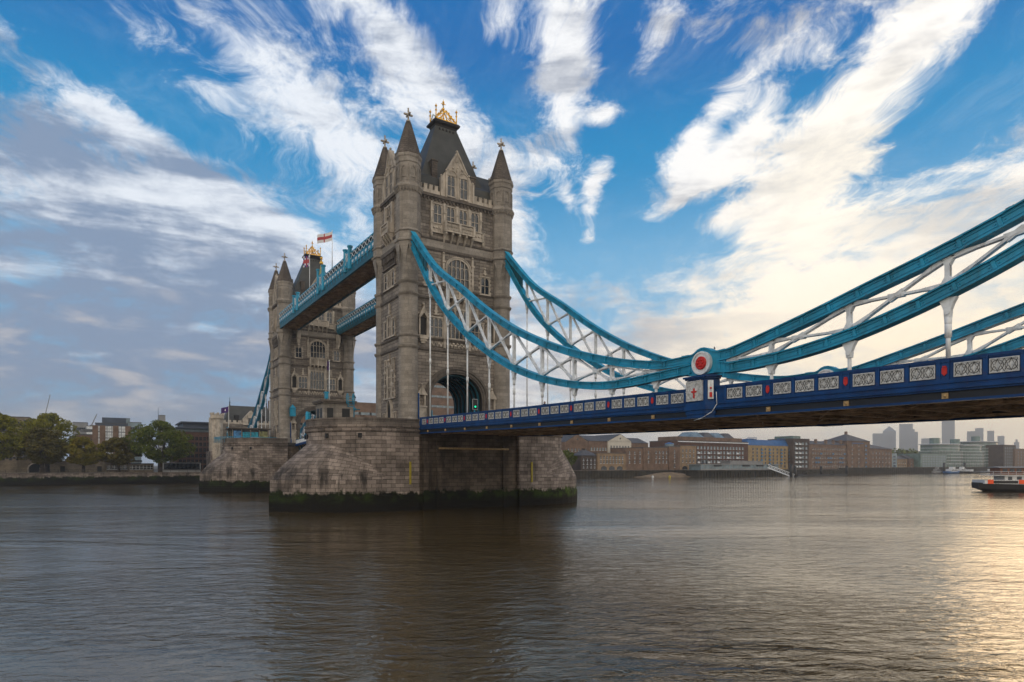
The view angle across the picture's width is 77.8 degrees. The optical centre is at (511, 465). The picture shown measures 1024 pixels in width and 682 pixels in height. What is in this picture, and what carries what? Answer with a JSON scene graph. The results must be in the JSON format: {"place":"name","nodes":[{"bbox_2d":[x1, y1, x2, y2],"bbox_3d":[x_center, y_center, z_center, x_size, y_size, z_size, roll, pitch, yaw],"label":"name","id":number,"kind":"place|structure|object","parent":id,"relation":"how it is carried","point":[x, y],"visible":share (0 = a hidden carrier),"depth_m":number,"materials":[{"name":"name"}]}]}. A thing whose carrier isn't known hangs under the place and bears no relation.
{"place":"outdoors","nodes":[
{"label":"outdoors","id":0,"kind":"place"},
{"bbox_2d":[0,416,31,459],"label":"office block","id":1,"kind":"structure","parent":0,"point":[21,419],"depth_m":343.60,"materials":[{"name":"stone"}]},
{"bbox_2d":[0,459,104,472],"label":"castle wall","id":2,"kind":"structure","parent":0,"point":[25,466],"depth_m":263.16,"materials":[{"name":"stone"}]},
{"bbox_2d":[72,422,87,435],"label":"office block","id":3,"kind":"structure","parent":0,"point":[80,425],"depth_m":433.38,"materials":[{"name":"grey concrete"}]},
{"bbox_2d":[80,425,91,433],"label":"office block","id":4,"kind":"structure","parent":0,"point":[88,430],"depth_m":369.24,"materials":[{"name":"white paint"}]},
{"bbox_2d":[50,466,157,472],"bbox_3d":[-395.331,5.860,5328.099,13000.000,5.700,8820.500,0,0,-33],"label":"ground","id":5,"kind":"structure","parent":0,"point":[155,467],"depth_m":263.71,"materials":[{"name":"grey concrete"}]},
{"bbox_2d":[0,413,31,459],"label":"plane tree","id":6,"kind":"object","parent":5,"relation":"on","point":[7,422],"visible":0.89,"depth_m":229.41,"materials":[{"name":"green plant"}]},
{"bbox_2d":[7,427,68,472],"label":"plane tree","id":7,"kind":"object","parent":5,"relation":"on","point":[47,441],"visible":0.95,"depth_m":233.83,"materials":[{"name":"green plant"}]},
{"bbox_2d":[13,412,79,472],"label":"plane tree","id":8,"kind":"object","parent":5,"relation":"on","point":[46,420],"visible":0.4,"depth_m":254.53,"materials":[{"name":"green plant"}]},
{"bbox_2d":[61,436,106,472],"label":"plane tree","id":9,"kind":"object","parent":5,"relation":"on","point":[83,457],"visible":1,"depth_m":240.14,"materials":[{"name":"green plant"}]},
{"bbox_2d":[105,462,128,471],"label":"bank building","id":10,"kind":"structure","parent":5,"relation":"on","point":[109,467],"depth_m":255.89,"materials":[{"name":"stone"}]},
{"bbox_2d":[97,437,140,471],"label":"plane tree","id":11,"kind":"object","parent":5,"relation":"on","point":[116,445],"visible":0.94,"depth_m":246.37,"materials":[{"name":"green plant"}]},
{"bbox_2d":[123,419,196,471],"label":"plane tree","id":12,"kind":"object","parent":5,"relation":"on","point":[146,434],"visible":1,"depth_m":252.28,"materials":[{"name":"green plant"}]},
{"bbox_2d":[162,462,200,471],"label":"bank building","id":13,"kind":"structure","parent":5,"relation":"on","point":[183,465],"depth_m":258.41,"materials":[{"name":"grey concrete"}]},
{"bbox_2d":[206,451,211,465],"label":"abutment","id":14,"kind":"object","parent":5,"relation":"on","point":[208,457],"visible":0.14,"depth_m":263.39,"materials":[{"name":"stone"}]},
{"bbox_2d":[209,398,268,460],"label":"gatehouse","id":15,"kind":"object","parent":14,"relation":"on","point":[240,416],"visible":0.43,"depth_m":263.88,"materials":[{"name":"stone"}]},
{"bbox_2d":[563,450,577,466],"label":"plane tree","id":16,"kind":"object","parent":5,"relation":"on","point":[571,458],"visible":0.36,"depth_m":359.72,"materials":[{"name":"green plant"}]},
{"bbox_2d":[674,445,696,469],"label":"warehouse","id":17,"kind":"structure","parent":5,"relation":"on","point":[687,454],"depth_m":414.70,"materials":[{"name":"beige brick"}]},
{"bbox_2d":[892,448,918,455],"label":"distant wood","id":18,"kind":"object","parent":5,"relation":"on","point":[900,451],"visible":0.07,"depth_m":833.22,"materials":[{"name":"green plant"}]},
{"bbox_2d":[900,455,913,466],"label":"house","id":19,"kind":"structure","parent":5,"relation":"on","point":[910,461],"depth_m":604.48,"materials":[{"name":"brown brick"}]},
{"bbox_2d":[838,467,989,473],"bbox_3d":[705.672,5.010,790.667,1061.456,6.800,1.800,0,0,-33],"label":"quay wall","id":20,"kind":"structure","parent":5,"relation":"on","point":[876,470],"depth_m":548.52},
{"bbox_2d":[898,453,946,466],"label":"glass block","id":21,"kind":"structure","parent":5,"relation":"on","point":[928,460],"depth_m":611.11,"materials":[{"name":"glass"}]},
{"bbox_2d":[918,438,962,466],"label":"glass apartments","id":22,"kind":"structure","parent":5,"relation":"on","point":[953,452],"depth_m":635.12,"materials":[{"name":"grey glass"}]},
{"bbox_2d":[950,439,984,466],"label":"glass apartments","id":23,"kind":"structure","parent":5,"relation":"on","point":[973,455],"depth_m":660.64,"materials":[{"name":"grey glass"}]},
{"bbox_2d":[960,436,999,466],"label":"glass apartments","id":24,"kind":"structure","parent":5,"relation":"on","point":[975,440],"depth_m":716.76,"materials":[{"name":"grey glass"}]},
{"bbox_2d":[92,417,130,462],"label":"office block","id":25,"kind":"structure","parent":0,"point":[106,429],"depth_m":316.19,"materials":[{"name":"brick"}]},
{"bbox_2d":[127,422,141,462],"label":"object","id":26,"kind":"structure","parent":0,"point":[137,458],"depth_m":392.39,"materials":[{"name":"glass"}]},
{"bbox_2d":[128,463,153,471],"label":"bank building","id":27,"kind":"structure","parent":0,"point":[141,465],"depth_m":255.78,"materials":[{"name":"stone"}]},
{"bbox_2d":[170,421,208,471],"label":"warehouse","id":28,"kind":"structure","parent":0,"point":[198,432],"depth_m":278.83,"materials":[{"name":"red brick"}]},
{"bbox_2d":[268,401,375,436],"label":"modern hotel","id":29,"kind":"structure","parent":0,"point":[367,410],"depth_m":350.41,"materials":[{"name":"brown brick"}]},
{"bbox_2d":[431,383,453,415],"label":"brick tower block","id":30,"kind":"structure","parent":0,"point":[439,400],"depth_m":403.68,"materials":[{"name":"brick"}]},
{"bbox_2d":[0,472,1023,681],"bbox_3d":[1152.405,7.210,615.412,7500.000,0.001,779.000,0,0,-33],"label":"river","id":31,"kind":"structure","parent":0,"point":[910,577],"depth_m":38.02,"materials":[{"name":"liquid"}]},
{"bbox_2d":[0,472,200,485],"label":"quay wall","id":32,"kind":"structure","parent":31,"relation":"in","point":[33,479],"depth_m":236.25,"materials":[{"name":"stone"}]},
{"bbox_2d":[0,469,195,472],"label":"quay railing","id":33,"kind":"object","parent":32,"relation":"on","point":[5,471],"visible":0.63,"depth_m":245.96,"materials":[{"name":"metal"}]},
{"bbox_2d":[199,438,300,491],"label":"bridge pier","id":34,"kind":"structure","parent":31,"relation":"in","point":[246,464],"depth_m":170.58,"materials":[{"name":"stone"}]},
{"bbox_2d":[221,405,228,427],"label":"flagpole","id":35,"kind":"object","parent":34,"relation":"on","point":[224,409],"visible":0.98,"depth_m":181.56,"materials":[{"name":"white metal"}]},
{"bbox_2d":[214,436,276,442],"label":"kiosk railing","id":36,"kind":"object","parent":34,"relation":"on","point":[217,440],"visible":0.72,"depth_m":176.06,"materials":[{"name":"teal paint"}]},
{"bbox_2d":[224,427,271,437],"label":"glass kiosk","id":37,"kind":"object","parent":34,"relation":"on","point":[250,432],"visible":0.62,"depth_m":176.96,"materials":[{"name":"glass"}]},
{"bbox_2d":[295,437,305,450],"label":"bascule leaf","id":38,"kind":"object","parent":34,"relation":"on","point":[301,443],"visible":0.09,"depth_m":171.93,"materials":[{"name":"metal"}]},
{"bbox_2d":[267,242,355,442],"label":"bridge tower","id":39,"kind":"structure","parent":34,"relation":"on","point":[299,377],"depth_m":183.03,"materials":[{"name":"stone"}]},
{"bbox_2d":[226,354,269,437],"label":"suspension chain","id":40,"kind":"object","parent":39,"relation":"hanging from","point":[257,412],"visible":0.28,"depth_m":203.45,"materials":[{"name":"teal paint"}]},
{"bbox_2d":[294,346,302,358],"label":"window","id":41,"kind":"structure","parent":39,"relation":"in","point":[298,353],"depth_m":180.77,"materials":[{"name":"stone"}]},
{"bbox_2d":[298,376,307,388],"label":"window","id":42,"kind":"structure","parent":39,"relation":"in","point":[302,380],"depth_m":181.50,"materials":[{"name":"glass"}]},
{"bbox_2d":[300,414,315,437],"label":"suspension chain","id":43,"kind":"object","parent":39,"relation":"hanging from","point":[302,429],"visible":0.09,"depth_m":230.19,"materials":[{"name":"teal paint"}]},
{"bbox_2d":[309,370,325,389],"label":"window","id":44,"kind":"structure","parent":39,"relation":"in","point":[317,378],"depth_m":183.75,"materials":[{"name":"glass"}]},
{"bbox_2d":[309,340,326,359],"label":"window","id":45,"kind":"structure","parent":39,"relation":"in","point":[317,348],"depth_m":183.80,"materials":[{"name":"glass"}]},
{"bbox_2d":[326,311,332,322],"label":"window","id":46,"kind":"structure","parent":39,"relation":"in","point":[329,317],"depth_m":185.55,"materials":[{"name":"stone"}]},
{"bbox_2d":[327,378,335,390],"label":"window","id":47,"kind":"structure","parent":39,"relation":"in","point":[332,380],"depth_m":186.01,"materials":[{"name":"glass"}]},
{"bbox_2d":[332,350,340,361],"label":"window","id":48,"kind":"structure","parent":39,"relation":"in","point":[336,354],"depth_m":186.69,"materials":[{"name":"glass"}]},
{"bbox_2d":[269,417,576,512],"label":"bridge pier","id":49,"kind":"structure","parent":31,"relation":"in","point":[345,464],"depth_m":100.89,"materials":[{"name":"stone"}]},
{"bbox_2d":[312,399,356,417],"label":"control cabin","id":50,"kind":"object","parent":49,"relation":"on","point":[326,408],"visible":0.63,"depth_m":104.92,"materials":[{"name":"stone"}]},
{"bbox_2d":[371,100,513,424],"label":"bridge tower","id":51,"kind":"structure","parent":49,"relation":"on","point":[446,204],"depth_m":110.87,"materials":[{"name":"stone"}]},
{"bbox_2d":[279,232,375,344],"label":"walkway","id":52,"kind":"structure","parent":51,"relation":"attached to","point":[350,273],"depth_m":141.21,"materials":[{"name":"teal paint"}]},
{"bbox_2d":[303,254,309,291],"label":"flagpole","id":53,"kind":"object","parent":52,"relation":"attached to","point":[306,261],"visible":1,"depth_m":151.56,"materials":[{"name":"white metal"}]},
{"bbox_2d":[317,230,332,267],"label":"flagpole","id":54,"kind":"object","parent":52,"relation":"on","point":[324,238],"visible":1,"depth_m":136.49,"materials":[{"name":"white fabric"}]},
{"bbox_2d":[336,298,375,348],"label":"walkway","id":55,"kind":"structure","parent":51,"relation":"attached to","point":[358,321],"depth_m":174.45,"materials":[{"name":"teal paint"}]},
{"bbox_2d":[383,321,386,340],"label":"window","id":56,"kind":"structure","parent":51,"relation":"in","point":[385,323],"depth_m":111.78,"materials":[{"name":"glass"}]},
{"bbox_2d":[385,203,390,221],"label":"window","id":57,"kind":"structure","parent":51,"relation":"in","point":[388,209],"depth_m":110.02,"materials":[{"name":"glass"}]},
{"bbox_2d":[387,270,390,289],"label":"window","id":58,"kind":"structure","parent":51,"relation":"in","point":[389,272],"depth_m":109.99,"materials":[{"name":"glass"}]},
{"bbox_2d":[386,314,391,338],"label":"window","id":59,"kind":"structure","parent":51,"relation":"in","point":[388,317],"depth_m":109.99,"materials":[{"name":"glass"}]},
{"bbox_2d":[386,364,391,399],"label":"window","id":60,"kind":"structure","parent":51,"relation":"in","point":[389,367],"depth_m":109.99,"materials":[{"name":"glass"}]},
{"bbox_2d":[386,399,392,417],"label":"doorway","id":61,"kind":"structure","parent":51,"relation":"in","point":[389,407],"depth_m":110.15,"materials":[{"name":"stone"}]},
{"bbox_2d":[390,268,395,287],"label":"window","id":62,"kind":"structure","parent":51,"relation":"in","point":[393,278],"depth_m":108.68,"materials":[{"name":"glass"}]},
{"bbox_2d":[391,317,395,336],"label":"window","id":63,"kind":"structure","parent":51,"relation":"in","point":[393,333],"depth_m":108.68,"materials":[{"name":"stone"}]},
{"bbox_2d":[391,384,395,398],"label":"window","id":64,"kind":"structure","parent":51,"relation":"in","point":[393,390],"depth_m":108.23,"materials":[{"name":"glass"}]},
{"bbox_2d":[428,315,443,337],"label":"window","id":65,"kind":"structure","parent":51,"relation":"in","point":[437,323],"depth_m":108.95,"materials":[{"name":"stone"}]},
{"bbox_2d":[433,202,442,223],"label":"window","id":66,"kind":"structure","parent":51,"relation":"in","point":[438,208],"depth_m":108.95,"materials":[{"name":"glass"}]},
{"bbox_2d":[446,205,455,221],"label":"window","id":67,"kind":"structure","parent":51,"relation":"in","point":[450,211],"depth_m":110.29,"materials":[{"name":"stone"}]},
{"bbox_2d":[445,308,465,340],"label":"window","id":68,"kind":"structure","parent":51,"relation":"in","point":[454,334],"depth_m":110.80,"materials":[{"name":"stone"}]},
{"bbox_2d":[445,257,471,290],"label":"window","id":69,"kind":"structure","parent":51,"relation":"in","point":[458,268],"depth_m":111.26,"materials":[{"name":"stone"}]},
{"bbox_2d":[459,209,467,224],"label":"window","id":70,"kind":"structure","parent":51,"relation":"in","point":[463,214],"depth_m":111.78,"materials":[{"name":"stone"}]},
{"bbox_2d":[471,212,479,231],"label":"window","id":71,"kind":"structure","parent":51,"relation":"in","point":[474,216],"depth_m":113.10,"materials":[{"name":"glass"}]},
{"bbox_2d":[471,321,484,342],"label":"window","id":72,"kind":"structure","parent":51,"relation":"in","point":[475,331],"depth_m":113.32,"materials":[{"name":"stone"}]},
{"bbox_2d":[478,275,490,296],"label":"window","id":73,"kind":"structure","parent":51,"relation":"in","point":[484,283],"depth_m":114.04,"materials":[{"name":"stone"}]},
{"bbox_2d":[411,199,1023,415],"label":"suspension chain","id":74,"kind":"object","parent":51,"relation":"hanging from","point":[947,291],"visible":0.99,"depth_m":46.91,"materials":[{"name":"teal paint"}]},
{"bbox_2d":[505,251,1023,405],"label":"suspension chain","id":75,"kind":"object","parent":51,"relation":"hanging from","point":[519,275],"visible":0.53,"depth_m":73.94,"materials":[{"name":"teal paint"}]},
{"bbox_2d":[419,349,1023,436],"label":"bridge deck","id":76,"kind":"structure","parent":49,"relation":"on","point":[982,386],"depth_m":50.26,"materials":[{"name":"metal"}]},
{"bbox_2d":[573,470,685,477],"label":"quay wall","id":77,"kind":"structure","parent":31,"relation":"in","point":[603,473],"depth_m":374.86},
{"bbox_2d":[683,461,781,476],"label":"jetty","id":78,"kind":"structure","parent":31,"relation":"in","point":[738,468],"depth_m":406.92,"materials":[{"name":"metal"}]},
{"bbox_2d":[779,469,839,474],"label":"quay wall","id":79,"kind":"structure","parent":31,"relation":"in","point":[801,471],"depth_m":480.51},
{"bbox_2d":[797,471,846,475],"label":"floating pontoon","id":80,"kind":"object","parent":31,"relation":"on","point":[836,473],"visible":0.88,"depth_m":433.91,"materials":[{"name":"black paint"}]},
{"bbox_2d":[943,467,959,473],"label":"moored boat","id":81,"kind":"object","parent":31,"relation":"on","point":[951,470],"visible":0.96,"depth_m":542.74,"materials":[{"name":"white paint"}]},
{"bbox_2d":[971,467,1023,491],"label":"excursion boat","id":82,"kind":"object","parent":31,"relation":"on","point":[1008,479],"visible":0.96,"depth_m":172.53,"materials":[{"name":"black paint"}]},
{"bbox_2d":[0,0,1023,465],"label":"sky","id":83,"kind":"structure","parent":0,"point":[687,176],"materials":[{"name":"blue"}]},
{"bbox_2d":[561,435,588,452],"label":"warehouse","id":84,"kind":"structure","parent":0,"point":[574,443],"depth_m":391.66,"materials":[{"name":"brown brick"}]},
{"bbox_2d":[572,448,596,469],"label":"house","id":85,"kind":"structure","parent":0,"point":[586,460],"depth_m":371.45,"materials":[{"name":"brick"}]},
{"bbox_2d":[580,435,606,452],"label":"warehouse","id":86,"kind":"structure","parent":0,"point":[597,444],"depth_m":402.56,"materials":[{"name":"brown brick"}]},
{"bbox_2d":[594,453,625,469],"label":"warehouse","id":87,"kind":"structure","parent":0,"point":[610,461],"depth_m":379.35,"materials":[{"name":"beige brick"}]},
{"bbox_2d":[596,434,630,452],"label":"warehouse","id":88,"kind":"structure","parent":0,"point":[617,441],"depth_m":409.99,"materials":[{"name":"beige paint"}]},
{"bbox_2d":[610,448,642,469],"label":"warehouse","id":89,"kind":"structure","parent":0,"point":[634,458],"depth_m":389.91,"materials":[{"name":"brown brick"}]},
{"bbox_2d":[627,438,647,446],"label":"warehouse","id":90,"kind":"structure","parent":0,"point":[636,442],"depth_m":424.22,"materials":[{"name":"brown brick"}]},
{"bbox_2d":[631,447,653,469],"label":"warehouse","id":91,"kind":"structure","parent":0,"point":[647,458],"depth_m":395.13,"materials":[{"name":"brown brick"}]},
{"bbox_2d":[653,447,667,469],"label":"warehouse","id":92,"kind":"structure","parent":0,"point":[660,458],"depth_m":402.04,"materials":[{"name":"brown brick"}]},
{"bbox_2d":[638,472,689,476],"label":"foreshore","id":93,"kind":"structure","parent":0,"point":[667,474],"depth_m":391.45,"materials":[{"name":"beige sand"}]},
{"bbox_2d":[659,442,679,469],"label":"warehouse","id":94,"kind":"structure","parent":0,"point":[673,457],"depth_m":407.35,"materials":[{"name":"brown brick"}]},
{"bbox_2d":[649,432,748,463],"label":"apartment block","id":95,"kind":"structure","parent":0,"point":[714,448],"depth_m":440.84,"materials":[{"name":"white brick"}]},
{"bbox_2d":[742,437,788,468],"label":"apartment block","id":96,"kind":"structure","parent":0,"point":[770,451],"depth_m":473.44,"materials":[{"name":"yellow brick"}]},
{"bbox_2d":[767,436,808,468],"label":"apartment block","id":97,"kind":"structure","parent":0,"point":[798,451],"depth_m":487.07,"materials":[{"name":"brick"}]},
{"bbox_2d":[809,439,845,468],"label":"warehouse","id":98,"kind":"structure","parent":0,"point":[825,454],"depth_m":509.92,"materials":[{"name":"brown brick"}]},
{"bbox_2d":[827,432,870,466],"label":"warehouse tower","id":99,"kind":"structure","parent":0,"point":[857,452],"depth_m":532.43,"materials":[{"name":"brown brick"}]},
{"bbox_2d":[873,433,883,446],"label":"skyscraper","id":100,"kind":"structure","parent":0,"point":[878,439],"depth_m":3216.84,"materials":[{"name":"grey concrete"}]},
{"bbox_2d":[870,445,891,466],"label":"warehouse","id":101,"kind":"structure","parent":0,"point":[880,456],"depth_m":552.16,"materials":[{"name":"brown brick"}]},
{"bbox_2d":[883,426,895,451],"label":"skyscraper","id":102,"kind":"structure","parent":0,"point":[889,432],"depth_m":3274.57,"materials":[{"name":"grey concrete"}]},
{"bbox_2d":[892,453,896,466],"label":"block","id":103,"kind":"structure","parent":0,"point":[894,459],"depth_m":575.59,"materials":[{"name":"grey glass"}]},
{"bbox_2d":[897,456,906,466],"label":"house","id":104,"kind":"structure","parent":0,"point":[901,461],"depth_m":599.27,"materials":[{"name":"beige brick"}]},
{"bbox_2d":[899,424,912,450],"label":"skyscraper","id":105,"kind":"structure","parent":0,"point":[905,436],"depth_m":3273.37,"materials":[{"name":"grey concrete"}]},
{"bbox_2d":[913,429,917,450],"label":"skyscraper","id":106,"kind":"structure","parent":0,"point":[915,440],"depth_m":3375.62,"materials":[{"name":"grey concrete"}]},
{"bbox_2d":[942,421,954,443],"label":"skyscraper","id":107,"kind":"structure","parent":0,"point":[948,430],"depth_m":3278.70,"materials":[{"name":"grey concrete"}]},
{"bbox_2d":[967,428,983,440],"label":"skyscraper","id":108,"kind":"structure","parent":0,"point":[978,432],"depth_m":3268.47,"materials":[{"name":"grey concrete"}]},
{"bbox_2d":[987,431,993,440],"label":"skyscraper","id":109,"kind":"structure","parent":0,"point":[991,438],"depth_m":3288.91,"materials":[{"name":"grey concrete"}]},
{"bbox_2d":[986,445,1015,466],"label":"riverside block","id":110,"kind":"structure","parent":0,"point":[1000,455],"depth_m":709.33,"materials":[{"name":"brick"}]},
{"bbox_2d":[1013,448,1023,466],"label":"riverside block","id":111,"kind":"structure","parent":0,"point":[1018,457],"depth_m":719.94,"materials":[{"name":"brown brick"}]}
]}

